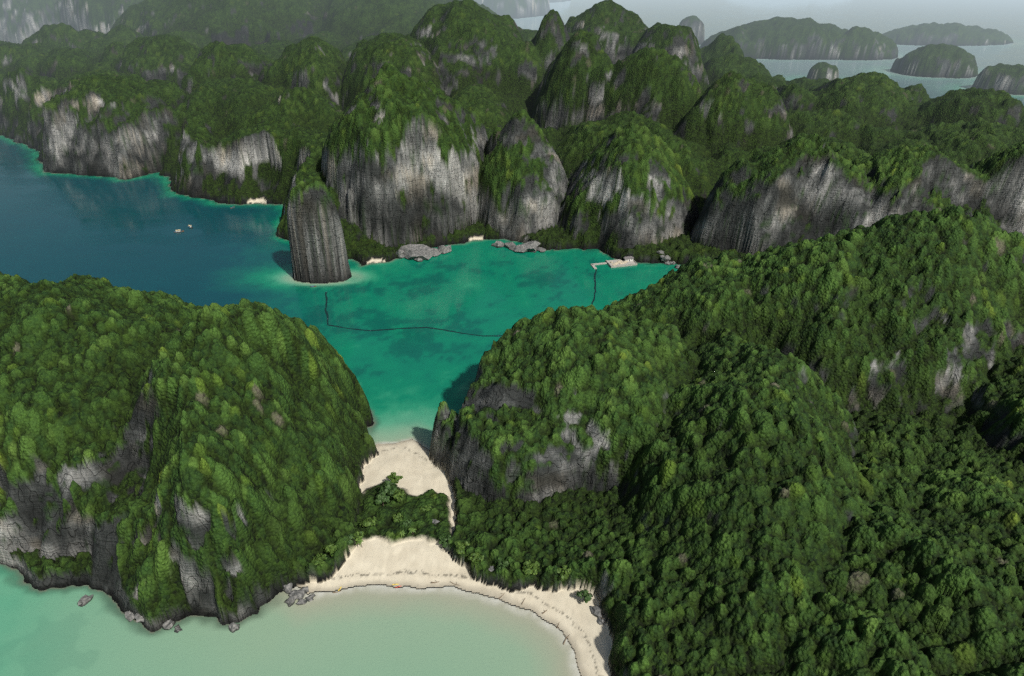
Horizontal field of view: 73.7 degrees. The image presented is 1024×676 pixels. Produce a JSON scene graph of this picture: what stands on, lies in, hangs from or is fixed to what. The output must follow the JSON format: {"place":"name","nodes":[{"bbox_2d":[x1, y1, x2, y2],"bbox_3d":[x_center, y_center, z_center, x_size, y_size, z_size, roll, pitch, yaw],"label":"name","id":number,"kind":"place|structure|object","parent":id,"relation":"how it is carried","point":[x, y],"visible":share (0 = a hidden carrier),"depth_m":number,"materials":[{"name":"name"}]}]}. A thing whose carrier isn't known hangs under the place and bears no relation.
{"place":"outdoors","nodes":[
{"label":"outdoors","id":0,"kind":"place"},
{"bbox_2d":[0,0,1023,675],"bbox_3d":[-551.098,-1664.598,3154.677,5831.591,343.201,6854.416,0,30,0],"label":"terrain","id":1,"kind":"structure","parent":0,"point":[772,424],"depth_m":462.49,"materials":[{"name":"green plant"}]},
{"bbox_2d":[72,592,239,633],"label":"rocks","id":2,"kind":"object","parent":1,"relation":"on","point":[85,599],"visible":0.96,"depth_m":347.24,"materials":[{"name":"grey stone"}]},
{"bbox_2d":[283,586,314,606],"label":"beach rocks","id":3,"kind":"object","parent":1,"relation":"on","point":[291,599],"depth_m":360.72,"materials":[{"name":"grey stone"}]},
{"bbox_2d":[310,553,326,564],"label":"tree","id":4,"kind":"object","parent":1,"relation":"on","point":[318,559],"visible":1,"depth_m":368.93,"materials":[{"name":"green plant"}]},
{"bbox_2d":[323,543,336,555],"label":"tree","id":5,"kind":"object","parent":1,"relation":"on","point":[331,548],"visible":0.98,"depth_m":375.53,"materials":[{"name":"green plant"}]},
{"bbox_2d":[344,534,352,544],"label":"tree","id":6,"kind":"object","parent":1,"relation":"on","point":[350,536],"visible":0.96,"depth_m":382.10,"materials":[{"name":"green plant"}]},
{"bbox_2d":[354,531,363,541],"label":"tree","id":7,"kind":"object","parent":1,"relation":"on","point":[357,534],"visible":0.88,"depth_m":388.29,"materials":[{"name":"green plant"}]},
{"bbox_2d":[359,516,376,527],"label":"tree","id":8,"kind":"object","parent":1,"relation":"on","point":[367,522],"visible":1,"depth_m":395.56,"materials":[{"name":"green plant"}]},
{"bbox_2d":[375,490,389,505],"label":"tree","id":9,"kind":"object","parent":1,"relation":"on","point":[381,496],"visible":0.99,"depth_m":411.29,"materials":[{"name":"green plant"}]},
{"bbox_2d":[378,480,397,496],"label":"tree","id":10,"kind":"object","parent":1,"relation":"on","point":[388,488],"visible":0.98,"depth_m":417.73,"materials":[{"name":"green plant"}]},
{"bbox_2d":[387,472,402,483],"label":"tree","id":11,"kind":"object","parent":1,"relation":"on","point":[393,477],"visible":0.98,"depth_m":426.34,"materials":[{"name":"green plant"}]},
{"bbox_2d":[392,513,402,522],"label":"tree","id":12,"kind":"object","parent":1,"relation":"on","point":[396,518],"visible":1,"depth_m":403.93,"materials":[{"name":"green plant"}]},
{"bbox_2d":[392,488,405,501],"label":"tree","id":13,"kind":"object","parent":1,"relation":"on","point":[398,493],"visible":1,"depth_m":413.74,"materials":[{"name":"green plant"}]},
{"bbox_2d":[403,519,411,526],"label":"tree","id":14,"kind":"object","parent":1,"relation":"on","point":[408,522],"visible":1,"depth_m":400.27,"materials":[{"name":"green plant"}]},
{"bbox_2d":[419,503,430,510],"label":"tree","id":15,"kind":"object","parent":1,"relation":"on","point":[428,507],"visible":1,"depth_m":410.74,"materials":[{"name":"green plant"}]},
{"bbox_2d":[397,244,456,261],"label":"shore rocks","id":16,"kind":"object","parent":1,"relation":"on","point":[416,254],"depth_m":754.42,"materials":[{"name":"grey stone"}]},
{"bbox_2d":[438,535,451,547],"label":"tree","id":17,"kind":"object","parent":1,"relation":"on","point":[442,540],"visible":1,"depth_m":386.49,"materials":[{"name":"green plant"}]},
{"bbox_2d":[454,540,469,553],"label":"tree","id":18,"kind":"object","parent":1,"relation":"on","point":[460,546],"visible":1,"depth_m":376.15,"materials":[{"name":"green plant"}]},
{"bbox_2d":[468,552,484,561],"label":"tree","id":19,"kind":"object","parent":1,"relation":"on","point":[473,556],"visible":1,"depth_m":370.12,"materials":[{"name":"green plant"}]},
{"bbox_2d":[495,558,508,569],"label":"tree","id":20,"kind":"object","parent":1,"relation":"on","point":[502,564],"visible":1,"depth_m":367.80,"materials":[{"name":"green plant"}]},
{"bbox_2d":[432,518,605,625],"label":"beach rocks","id":21,"kind":"object","parent":1,"relation":"on","point":[595,611],"depth_m":349.68,"materials":[{"name":"grey stone"}]},
{"bbox_2d":[493,240,547,253],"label":"shore rocks","id":22,"kind":"object","parent":1,"relation":"on","point":[527,246],"depth_m":768.87,"materials":[{"name":"grey stone"}]},
{"bbox_2d":[522,560,539,574],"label":"tree","id":23,"kind":"object","parent":1,"relation":"on","point":[534,566],"visible":1,"depth_m":364.58,"materials":[{"name":"green plant"}]},
{"bbox_2d":[557,565,570,580],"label":"tree","id":24,"kind":"object","parent":1,"relation":"on","point":[563,572],"visible":1,"depth_m":359.04,"materials":[{"name":"green plant"}]},
{"bbox_2d":[576,589,592,602],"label":"tree","id":25,"kind":"object","parent":1,"relation":"on","point":[586,594],"visible":1,"depth_m":353.33,"materials":[{"name":"green plant"}]},
{"bbox_2d":[591,256,636,268],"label":"platform house","id":26,"kind":"structure","parent":1,"relation":"on","point":[628,261],"depth_m":737.30,"materials":[{"name":"wood"}]},
{"bbox_2d":[657,250,679,268],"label":"rocks","id":27,"kind":"object","parent":1,"relation":"on","point":[664,258],"visible":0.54,"depth_m":736.80,"materials":[{"name":"grey stone"}]},
{"bbox_2d":[0,0,1023,675],"bbox_3d":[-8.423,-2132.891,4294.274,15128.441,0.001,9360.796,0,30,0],"label":"water","id":28,"kind":"structure","parent":0,"point":[56,228],"depth_m":659.39,"materials":[{"name":"teal liquid"}]},
{"bbox_2d":[325,269,596,335],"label":"net line","id":29,"kind":"object","parent":28,"relation":"on","point":[327,315],"visible":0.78,"depth_m":616.38,"materials":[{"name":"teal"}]}
]}

